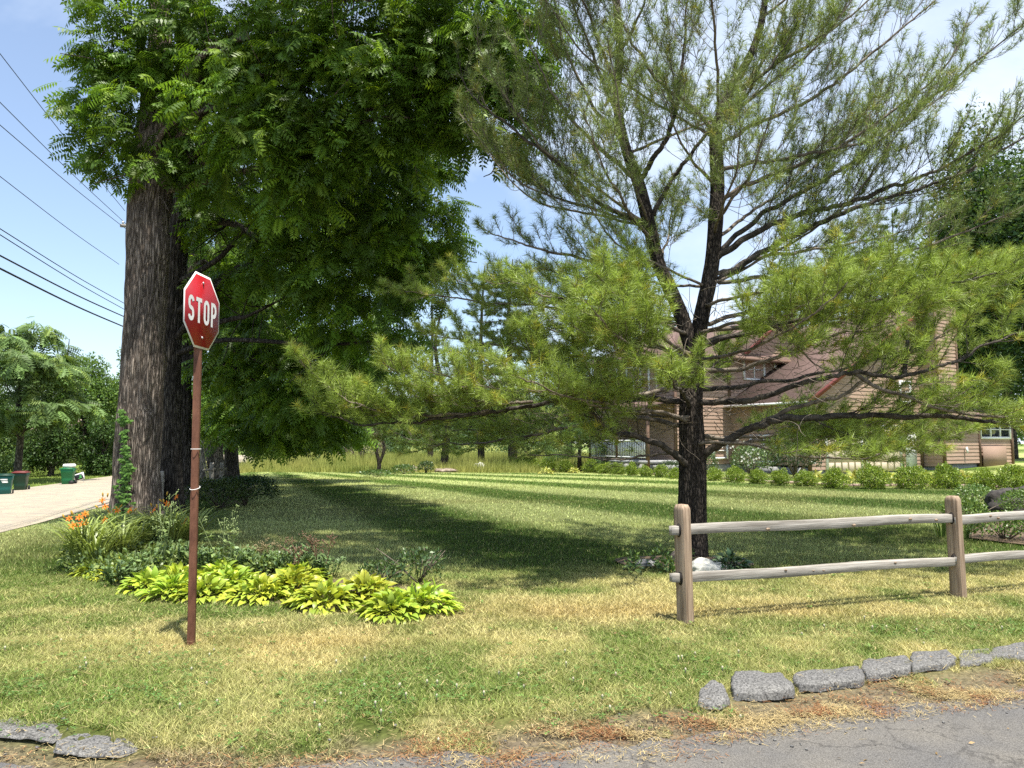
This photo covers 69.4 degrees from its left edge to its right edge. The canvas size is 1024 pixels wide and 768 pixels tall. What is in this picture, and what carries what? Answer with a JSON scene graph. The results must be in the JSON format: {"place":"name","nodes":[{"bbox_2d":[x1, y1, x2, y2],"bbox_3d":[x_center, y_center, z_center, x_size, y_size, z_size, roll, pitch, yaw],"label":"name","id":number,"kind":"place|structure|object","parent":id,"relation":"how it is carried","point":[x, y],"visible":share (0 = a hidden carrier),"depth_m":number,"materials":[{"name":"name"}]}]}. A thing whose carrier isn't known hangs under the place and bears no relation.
{"place":"outdoors","nodes":[
{"label":"outdoors","id":0,"kind":"place"},
{"bbox_2d":[7,467,109,487],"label":"verge grass","id":1,"kind":"structure","parent":0,"point":[50,478],"depth_m":54.01,"materials":[{"name":"green plant"}]},
{"bbox_2d":[0,455,251,531],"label":"road","id":2,"kind":"structure","parent":0,"point":[30,506],"depth_m":31.68,"materials":[{"name":"white concrete"}]},
{"bbox_2d":[11,471,30,489],"bbox_3d":[-26.388,5.204,39.740,0.707,1.046,0.856,1,-5,-17],"label":"wheelie bin","id":3,"kind":"object","parent":2,"relation":"on","point":[20,480],"visible":0.9,"depth_m":39.46,"materials":[{"name":"green plastic"}]},
{"bbox_2d":[0,444,1023,767],"bbox_3d":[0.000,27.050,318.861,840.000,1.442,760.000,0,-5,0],"label":"ground","id":4,"kind":"structure","parent":0,"point":[516,738],"depth_m":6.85,"materials":[{"name":"green plant"}]},
{"bbox_2d":[0,473,14,493],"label":"wheelie bin","id":5,"kind":"object","parent":4,"relation":"on","point":[6,481],"visible":0.94,"depth_m":36.50,"materials":[{"name":"teal plastic"}]},
{"bbox_2d":[0,393,35,473],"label":"tree","id":6,"kind":"object","parent":4,"relation":"on","point":[6,440],"visible":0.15,"depth_m":56.79,"materials":[{"name":"green plant"}]},
{"bbox_2d":[0,717,67,742],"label":"kerb block","id":7,"kind":"structure","parent":4,"relation":"on","point":[35,733],"depth_m":4.14,"materials":[{"name":"stone"}]},
{"bbox_2d":[4,422,88,476],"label":"tree","id":8,"kind":"object","parent":4,"relation":"on","point":[52,440],"visible":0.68,"depth_m":56.12,"materials":[{"name":"green plant"}]},
{"bbox_2d":[0,433,104,474],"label":"roadside thicket","id":9,"kind":"object","parent":4,"relation":"on","point":[5,465],"visible":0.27,"depth_m":54.73,"materials":[{"name":"green plant"}]},
{"bbox_2d":[0,316,107,471],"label":"ailanthus tree","id":10,"kind":"object","parent":4,"relation":"on","point":[26,370],"visible":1,"depth_m":46.95,"materials":[{"name":"green plant"}]},
{"bbox_2d":[53,351,119,474],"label":"tree","id":11,"kind":"object","parent":4,"relation":"on","point":[103,393],"visible":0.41,"depth_m":59.39,"materials":[{"name":"green plant"}]},
{"bbox_2d":[74,413,115,475],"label":"tree","id":12,"kind":"object","parent":4,"relation":"on","point":[100,463],"visible":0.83,"depth_m":57.29,"materials":[{"name":"green plant"}]},
{"bbox_2d":[53,733,137,757],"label":"kerb block","id":13,"kind":"structure","parent":4,"relation":"on","point":[98,742],"depth_m":3.92,"materials":[{"name":"stone"}]},
{"bbox_2d":[183,271,218,646],"bbox_3d":[-2.554,0.634,5.927,0.114,3.065,0.609,0,-5,0],"label":"stop sign","id":14,"kind":"object","parent":4,"relation":"on","point":[201,312],"visible":0.98,"depth_m":5.92,"materials":[{"name":"red metal"}]},
{"bbox_2d":[184,476,263,507],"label":"shrub","id":15,"kind":"object","parent":4,"relation":"on","point":[215,486],"visible":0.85,"depth_m":17.67,"materials":[{"name":"green plant"}]},
{"bbox_2d":[208,474,283,505],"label":"shrub","id":16,"kind":"object","parent":4,"relation":"on","point":[251,481],"visible":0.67,"depth_m":18.45,"materials":[{"name":"green plant"}]},
{"bbox_2d":[103,562,432,615],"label":"bed soil","id":17,"kind":"structure","parent":4,"relation":"on","point":[395,585],"depth_m":7.90,"materials":[{"name":"brown soil"}]},
{"bbox_2d":[38,512,138,565],"bbox_3d":[-5.403,1.984,9.419,1.383,0.722,1.408,0,-5,0],"label":"day lily","id":18,"kind":"object","parent":17,"relation":"on","point":[72,540],"visible":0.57,"depth_m":9.25,"materials":[{"name":"green plant"}]},
{"bbox_2d":[34,510,150,561],"bbox_3d":[-5.189,1.953,9.214,1.382,0.753,1.344,0,-5,0],"label":"day lily","id":19,"kind":"object","parent":17,"relation":"on","point":[97,542],"visible":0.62,"depth_m":9.17,"materials":[{"name":"green plant"}]},
{"bbox_2d":[100,555,148,585],"bbox_3d":[-4.425,2.110,8.410,0.495,0.317,0.539,-4,-6,44],"label":"stonecrop","id":20,"kind":"object","parent":17,"relation":"on","point":[108,569],"visible":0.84,"depth_m":8.34,"materials":[{"name":"green plant"}]},
{"bbox_2d":[79,492,172,559],"bbox_3d":[-5.209,1.920,9.906,1.306,0.925,1.339,0,-5,0],"label":"day lily","id":21,"kind":"object","parent":17,"relation":"on","point":[131,532],"visible":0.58,"depth_m":9.83,"materials":[{"name":"green plant"}]},
{"bbox_2d":[99,505,174,545],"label":"day lily","id":22,"kind":"object","parent":17,"relation":"on","point":[144,532],"visible":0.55,"depth_m":10.18,"materials":[{"name":"green plant"}]},
{"bbox_2d":[115,566,172,595],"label":"hosta","id":23,"kind":"object","parent":17,"relation":"on","point":[137,581],"visible":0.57,"depth_m":7.96,"materials":[{"name":"green plant"}]},
{"bbox_2d":[151,489,178,570],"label":"weed","id":24,"kind":"object","parent":17,"relation":"on","point":[161,542],"visible":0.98,"depth_m":9.02,"materials":[{"name":"green plant"}]},
{"bbox_2d":[133,572,202,602],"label":"hosta","id":25,"kind":"object","parent":17,"relation":"on","point":[163,585],"visible":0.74,"depth_m":7.59,"materials":[{"name":"green plant"}]},
{"bbox_2d":[133,499,222,547],"bbox_3d":[-4.821,2.026,10.455,1.450,0.799,1.380,0,-5,0],"label":"day lily","id":26,"kind":"object","parent":17,"relation":"on","point":[174,533],"visible":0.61,"depth_m":10.37,"materials":[{"name":"green plant"}]},
{"bbox_2d":[159,561,202,577],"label":"hosta","id":27,"kind":"object","parent":17,"relation":"on","point":[175,567],"visible":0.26,"depth_m":8.49,"materials":[{"name":"green plant"}]},
{"bbox_2d":[143,491,232,549],"bbox_3d":[-4.647,1.997,10.684,1.405,0.892,1.406,0,-5,0],"label":"day lily","id":28,"kind":"object","parent":17,"relation":"on","point":[187,518],"visible":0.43,"depth_m":10.71,"materials":[{"name":"green plant"}]},
{"bbox_2d":[57,536,328,583],"bbox_3d":[-4.406,2.195,9.242,4.266,0.421,1.922,-3,-5,30],"label":"ground cover","id":29,"kind":"object","parent":17,"relation":"on","point":[114,555],"visible":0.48,"depth_m":8.87,"materials":[{"name":"green plant"}]},
{"bbox_2d":[165,572,237,604],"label":"hosta","id":30,"kind":"object","parent":17,"relation":"on","point":[206,584],"visible":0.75,"depth_m":7.54,"materials":[{"name":"green plant"}]},
{"bbox_2d":[197,541,234,570],"bbox_3d":[-3.657,2.114,8.911,0.508,0.387,0.466,0,-5,0],"label":"stonecrop","id":31,"kind":"object","parent":17,"relation":"on","point":[201,552],"visible":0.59,"depth_m":8.89,"materials":[{"name":"green plant"}]},
{"bbox_2d":[198,504,238,569],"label":"weed","id":32,"kind":"object","parent":17,"relation":"on","point":[225,541],"visible":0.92,"depth_m":8.86,"materials":[{"name":"green plant"}]},
{"bbox_2d":[197,557,249,575],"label":"hosta","id":33,"kind":"object","parent":17,"relation":"on","point":[210,567],"visible":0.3,"depth_m":8.67,"materials":[{"name":"green plant"}]},
{"bbox_2d":[207,563,261,594],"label":"hosta","id":34,"kind":"object","parent":17,"relation":"on","point":[230,573],"visible":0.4,"depth_m":8.02,"materials":[{"name":"green plant"}]},
{"bbox_2d":[228,544,272,572],"bbox_3d":[-3.182,2.112,8.896,0.544,0.388,0.458,0,-5,0],"label":"stonecrop","id":35,"kind":"object","parent":17,"relation":"on","point":[244,558],"visible":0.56,"depth_m":8.80,"materials":[{"name":"green plant"}]},
{"bbox_2d":[216,571,293,606],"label":"hosta","id":36,"kind":"object","parent":17,"relation":"on","point":[258,583],"visible":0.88,"depth_m":7.44,"materials":[{"name":"green plant"}]},
{"bbox_2d":[249,545,291,573],"bbox_3d":[-2.883,2.127,8.894,0.490,0.357,0.595,0,-5,0],"label":"stonecrop","id":37,"kind":"object","parent":17,"relation":"on","point":[272,556],"visible":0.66,"depth_m":8.79,"materials":[{"name":"green plant"}]},
{"bbox_2d":[255,567,323,600],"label":"hosta","id":38,"kind":"object","parent":17,"relation":"on","point":[291,576],"visible":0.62,"depth_m":7.80,"materials":[{"name":"green plant"}]},
{"bbox_2d":[281,543,319,574],"bbox_3d":[-2.522,2.099,8.806,0.522,0.400,0.409,-2,-5,23],"label":"stonecrop","id":39,"kind":"object","parent":17,"relation":"on","point":[304,557],"visible":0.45,"depth_m":8.74,"materials":[{"name":"green plant"}]},
{"bbox_2d":[282,559,332,580],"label":"hosta","id":40,"kind":"object","parent":17,"relation":"on","point":[307,566],"visible":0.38,"depth_m":8.55,"materials":[{"name":"green plant"}]},
{"bbox_2d":[280,575,365,615],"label":"hosta","id":41,"kind":"object","parent":17,"relation":"on","point":[320,592],"visible":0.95,"depth_m":7.11,"materials":[{"name":"green plant"}]},
{"bbox_2d":[299,552,346,578],"bbox_3d":[-2.214,2.138,8.756,0.527,0.315,0.408,-2,-5,27],"label":"stonecrop","id":42,"kind":"object","parent":17,"relation":"on","point":[319,563],"visible":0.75,"depth_m":8.70,"materials":[{"name":"green plant"}]},
{"bbox_2d":[328,568,396,602],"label":"hosta","id":43,"kind":"object","parent":17,"relation":"on","point":[364,583],"visible":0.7,"depth_m":7.56,"materials":[{"name":"green plant"}]},
{"bbox_2d":[355,557,412,585],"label":"shrub","id":44,"kind":"object","parent":17,"relation":"on","point":[381,565],"visible":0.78,"depth_m":8.15,"materials":[{"name":"green plant"}]},
{"bbox_2d":[350,583,434,624],"bbox_3d":[-1.095,2.015,6.858,0.774,0.342,0.755,-3,-6,35],"label":"hosta","id":45,"kind":"object","parent":17,"relation":"on","point":[370,607],"visible":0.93,"depth_m":6.74,"materials":[{"name":"green plant"}]},
{"bbox_2d":[377,577,464,621],"bbox_3d":[-0.866,2.023,7.018,0.866,0.372,0.856,0,-5,0],"label":"hosta","id":46,"kind":"object","parent":17,"relation":"on","point":[423,592],"visible":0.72,"depth_m":6.95,"materials":[{"name":"green plant"}]},
{"bbox_2d":[192,245,380,477],"bbox_3d":[-10.044,-1.267,31.314,11.262,11.687,6.098,-4,-6,41],"label":"walnut tree","id":47,"kind":"object","parent":4,"relation":"on","point":[231,460],"visible":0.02,"depth_m":30.83,"materials":[{"name":"green plant"}]},
{"bbox_2d":[31,0,581,516],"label":"walnut tree","id":48,"kind":"object","parent":4,"relation":"on","point":[219,62],"visible":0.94,"depth_m":13.29,"materials":[{"name":"green plant"}]},
{"bbox_2d":[112,409,136,515],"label":"climbing vine","id":49,"kind":"object","parent":48,"relation":"attached to","point":[127,469],"visible":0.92,"depth_m":13.58,"materials":[{"name":"green plant"}]},
{"bbox_2d":[136,22,482,512],"bbox_3d":[-4.353,-4.451,16.881,8.363,15.578,5.041,-2,-5,28],"label":"walnut tree","id":50,"kind":"object","parent":4,"relation":"on","point":[398,240],"visible":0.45,"depth_m":15.42,"materials":[{"name":"green plant"}]},
{"bbox_2d":[181,37,458,499],"bbox_3d":[-5.598,-4.726,19.987,9.072,16.530,6.006,0,-5,0],"label":"walnut tree","id":51,"kind":"object","parent":4,"relation":"on","point":[268,366],"visible":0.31,"depth_m":19.38,"materials":[{"name":"green plant"}]},
{"bbox_2d":[192,177,458,487],"bbox_3d":[-8.464,-3.391,25.261,13.578,15.635,7.333,-2,-5,27],"label":"walnut tree","id":52,"kind":"object","parent":4,"relation":"on","point":[219,428],"visible":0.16,"depth_m":22.64,"materials":[{"name":"green plant"}]},
{"bbox_2d":[200,431,560,454],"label":"meadow thicket","id":53,"kind":"object","parent":4,"relation":"on","point":[407,447],"visible":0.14,"depth_m":74.79,"materials":[{"name":"green plant"}]},
{"bbox_2d":[376,545,447,583],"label":"shrub","id":54,"kind":"object","parent":4,"relation":"on","point":[426,557],"visible":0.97,"depth_m":8.34,"materials":[{"name":"green plant"}]},
{"bbox_2d":[239,449,592,472],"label":"meadow grass","id":55,"kind":"structure","parent":4,"relation":"on","point":[491,461],"depth_m":41.69,"materials":[{"name":"green plant"}]},
{"bbox_2d":[423,300,464,466],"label":"pine tree","id":56,"kind":"object","parent":4,"relation":"on","point":[438,369],"visible":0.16,"depth_m":42.11,"materials":[{"name":"green plant"}]},
{"bbox_2d":[446,266,506,460],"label":"pine tree","id":57,"kind":"object","parent":4,"relation":"on","point":[481,452],"visible":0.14,"depth_m":46.25,"materials":[{"name":"green plant"}]},
{"bbox_2d":[0,578,1023,767],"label":"dead grass litter","id":58,"kind":"object","parent":4,"relation":"on","point":[824,708],"visible":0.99,"depth_m":4.35,"materials":[{"name":"beige plant"}]},
{"bbox_2d":[0,610,1023,750],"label":"clover","id":59,"kind":"object","parent":4,"relation":"on","point":[436,695],"visible":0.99,"depth_m":4.77,"materials":[{"name":"green plant"}]},
{"bbox_2d":[0,385,1023,449],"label":"wood","id":60,"kind":"object","parent":4,"relation":"on","point":[1018,436],"visible":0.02,"depth_m":84.94,"materials":[{"name":"green plant"}]},
{"bbox_2d":[478,259,549,461],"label":"pine tree","id":61,"kind":"object","parent":4,"relation":"on","point":[512,411],"visible":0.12,"depth_m":44.09,"materials":[{"name":"green plant"}]},
{"bbox_2d":[530,286,593,459],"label":"pine tree","id":62,"kind":"object","parent":4,"relation":"on","point":[554,413],"visible":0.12,"depth_m":53.54,"materials":[{"name":"green plant"}]},
{"bbox_2d":[538,422,614,470],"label":"deciduous tree","id":63,"kind":"object","parent":4,"relation":"on","point":[579,462],"visible":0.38,"depth_m":40.08,"materials":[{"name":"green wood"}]},
{"bbox_2d":[622,549,644,573],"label":"weed","id":64,"kind":"object","parent":4,"relation":"on","point":[630,564],"visible":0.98,"depth_m":9.15,"materials":[{"name":"green plant"}]},
{"bbox_2d":[280,0,1023,556],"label":"pine tree","id":65,"kind":"object","parent":4,"relation":"on","point":[620,306],"visible":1,"depth_m":9.79,"materials":[{"name":"green plant"}]},
{"bbox_2d":[615,556,753,568],"bbox_3d":[2.270,2.328,9.765,1.784,0.051,1.158,0,-5,0],"label":"mulch bed","id":66,"kind":"object","parent":4,"relation":"on","point":[642,557],"visible":0.29,"depth_m":9.86,"materials":[{"name":"brown soil"}]},
{"bbox_2d":[712,544,754,569],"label":"hosta","id":67,"kind":"object","parent":66,"relation":"on","point":[726,558],"visible":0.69,"depth_m":9.23,"materials":[{"name":"green plant"}]},
{"bbox_2d":[692,557,720,571],"bbox_3d":[2.383,2.245,9.136,0.412,0.196,0.297,0,-5,0],"label":"rock","id":68,"kind":"object","parent":4,"relation":"on","point":[702,564],"visible":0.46,"depth_m":9.06,"materials":[{"name":"white stone"}]},
{"bbox_2d":[698,680,729,711],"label":"kerb block","id":69,"kind":"structure","parent":4,"relation":"on","point":[715,693],"depth_m":4.57,"materials":[{"name":"stone"}]},
{"bbox_2d":[721,465,745,482],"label":"boxwood","id":70,"kind":"object","parent":4,"relation":"on","point":[740,476],"visible":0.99,"depth_m":29.35,"materials":[{"name":"green plant"}]},
{"bbox_2d":[729,444,774,474],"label":"shrub","id":71,"kind":"object","parent":4,"relation":"on","point":[761,452],"visible":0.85,"depth_m":33.10,"materials":[{"name":"green plant"}]},
{"bbox_2d":[746,467,769,483],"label":"boxwood","id":72,"kind":"object","parent":4,"relation":"on","point":[755,475],"visible":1,"depth_m":28.46,"materials":[{"name":"green plant"}]},
{"bbox_2d":[730,670,794,701],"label":"kerb block","id":73,"kind":"structure","parent":4,"relation":"on","point":[754,685],"depth_m":4.72,"materials":[{"name":"stone"}]},
{"bbox_2d":[769,467,790,485],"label":"boxwood","id":74,"kind":"object","parent":4,"relation":"on","point":[779,480],"visible":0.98,"depth_m":27.32,"materials":[{"name":"green plant"}]},
{"bbox_2d":[762,432,824,476],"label":"shrub","id":75,"kind":"object","parent":4,"relation":"on","point":[794,469],"visible":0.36,"depth_m":33.05,"materials":[{"name":"green plant"}]},
{"bbox_2d":[588,275,1021,474],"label":"house","id":76,"kind":"structure","parent":4,"relation":"on","point":[969,454],"depth_m":39.90,"materials":[{"name":"brown wood"}]},
{"bbox_2d":[825,438,863,472],"bbox_3d":[16.677,3.247,37.116,2.870,2.430,0.120,3,-5,-30],"label":"garage door","id":77,"kind":"structure","parent":76,"relation":"in","point":[851,465],"depth_m":36.94,"materials":[{"name":"white paint"}]},
{"bbox_2d":[866,425,902,470],"bbox_3d":[19.448,3.373,38.711,3.070,2.430,0.120,3,-5,-30],"label":"garage door","id":78,"kind":"structure","parent":76,"relation":"in","point":[884,465],"depth_m":38.79,"materials":[{"name":"white paint"}]},
{"bbox_2d":[981,425,1011,438],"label":"window","id":79,"kind":"structure","parent":76,"relation":"in","point":[1000,433],"depth_m":42.34,"materials":[{"name":"white paint"}]},
{"bbox_2d":[792,469,820,485],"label":"boxwood","id":80,"kind":"object","parent":4,"relation":"on","point":[800,478],"visible":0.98,"depth_m":27.02,"materials":[{"name":"green plant"}]},
{"bbox_2d":[792,666,865,691],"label":"kerb block","id":81,"kind":"structure","parent":4,"relation":"on","point":[817,680],"depth_m":4.92,"materials":[{"name":"stone"}]},
{"bbox_2d":[819,465,852,488],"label":"boxwood","id":82,"kind":"object","parent":4,"relation":"on","point":[835,481],"visible":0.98,"depth_m":25.68,"materials":[{"name":"green plant"}]},
{"bbox_2d":[669,495,1023,623],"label":"split rail fence","id":83,"kind":"object","parent":4,"relation":"on","point":[682,529],"visible":0.98,"depth_m":7.16,"materials":[{"name":"wood"}]},
{"bbox_2d":[852,461,892,489],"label":"boxwood","id":84,"kind":"object","parent":4,"relation":"on","point":[874,481],"visible":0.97,"depth_m":25.45,"materials":[{"name":"green plant"}]},
{"bbox_2d":[861,655,911,680],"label":"kerb block","id":85,"kind":"structure","parent":4,"relation":"on","point":[885,667],"depth_m":5.12,"materials":[{"name":"stone"}]},
{"bbox_2d":[869,207,917,298],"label":"pine tree","id":86,"kind":"object","parent":4,"relation":"on","point":[891,222],"visible":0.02,"depth_m":60.91,"materials":[{"name":"green plant"}]},
{"bbox_2d":[892,464,931,489],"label":"boxwood","id":87,"kind":"object","parent":4,"relation":"on","point":[908,482],"visible":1,"depth_m":25.43,"materials":[{"name":"green plant"}]},
{"bbox_2d":[910,649,956,673],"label":"kerb block","id":88,"kind":"structure","parent":4,"relation":"on","point":[924,661],"depth_m":5.30,"materials":[{"name":"stone"}]},
{"bbox_2d":[925,461,966,488],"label":"boxwood","id":89,"kind":"object","parent":4,"relation":"on","point":[938,481],"visible":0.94,"depth_m":25.41,"materials":[{"name":"green plant"}]},
{"bbox_2d":[933,495,997,525],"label":"shrub","id":90,"kind":"object","parent":4,"relation":"on","point":[966,503],"visible":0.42,"depth_m":14.06,"materials":[{"name":"green plant"}]},
{"bbox_2d":[912,97,1023,458],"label":"tree","id":91,"kind":"object","parent":4,"relation":"on","point":[974,175],"visible":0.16,"depth_m":56.33,"materials":[{"name":"green plant"}]},
{"bbox_2d":[947,483,991,502],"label":"shrub","id":92,"kind":"object","parent":4,"relation":"on","point":[982,488],"visible":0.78,"depth_m":17.85,"materials":[{"name":"green plant"}]},
{"bbox_2d":[958,648,992,666],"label":"kerb block","id":93,"kind":"structure","parent":4,"relation":"on","point":[981,657],"depth_m":5.41,"materials":[{"name":"stone"}]},
{"bbox_2d":[963,466,998,489],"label":"boxwood","id":94,"kind":"object","parent":4,"relation":"on","point":[981,479],"visible":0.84,"depth_m":24.91,"materials":[{"name":"green plant"}]},
{"bbox_2d":[964,133,1023,436],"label":"tree","id":95,"kind":"object","parent":4,"relation":"on","point":[1017,239],"visible":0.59,"depth_m":50.98,"materials":[{"name":"green plant"}]},
{"bbox_2d":[982,446,1006,466],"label":"leaning board","id":96,"kind":"object","parent":4,"relation":"on","point":[994,455],"visible":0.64,"depth_m":41.67,"materials":[{"name":"brown wood"}]},
{"bbox_2d":[969,520,1023,543],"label":"mulch bed","id":97,"kind":"object","parent":4,"relation":"on","point":[987,536],"visible":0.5,"depth_m":12.35,"materials":[{"name":"brown wood"}]},
{"bbox_2d":[966,509,1023,538],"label":"shrub","id":98,"kind":"object","parent":97,"relation":"on","point":[1014,530],"visible":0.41,"depth_m":11.95,"materials":[{"name":"green plant"}]},
{"bbox_2d":[994,487,1023,510],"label":"shrub","id":99,"kind":"object","parent":97,"relation":"on","point":[1013,493],"visible":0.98,"depth_m":15.58,"materials":[{"name":"green plant"}]},
{"bbox_2d":[984,486,1023,511],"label":"rock","id":100,"kind":"object","parent":4,"relation":"on","point":[990,496],"visible":0.3,"depth_m":16.55,"materials":[{"name":"grey stone"}]},
{"bbox_2d":[989,642,1023,661],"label":"kerb block","id":101,"kind":"structure","parent":4,"relation":"on","point":[1004,652],"depth_m":5.53,"materials":[{"name":"stone"}]},
{"bbox_2d":[993,462,1023,488],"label":"boxwood","id":102,"kind":"object","parent":4,"relation":"on","point":[1013,471],"visible":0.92,"depth_m":24.47,"materials":[{"name":"green plant"}]},
{"bbox_2d":[0,676,1023,767],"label":"side street","id":103,"kind":"structure","parent":0,"point":[904,742],"depth_m":4.01,"materials":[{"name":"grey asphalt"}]},
{"bbox_2d":[0,0,1023,443],"label":"sky","id":104,"kind":"structure","parent":0,"point":[28,37],"materials":[{"name":"blue"}]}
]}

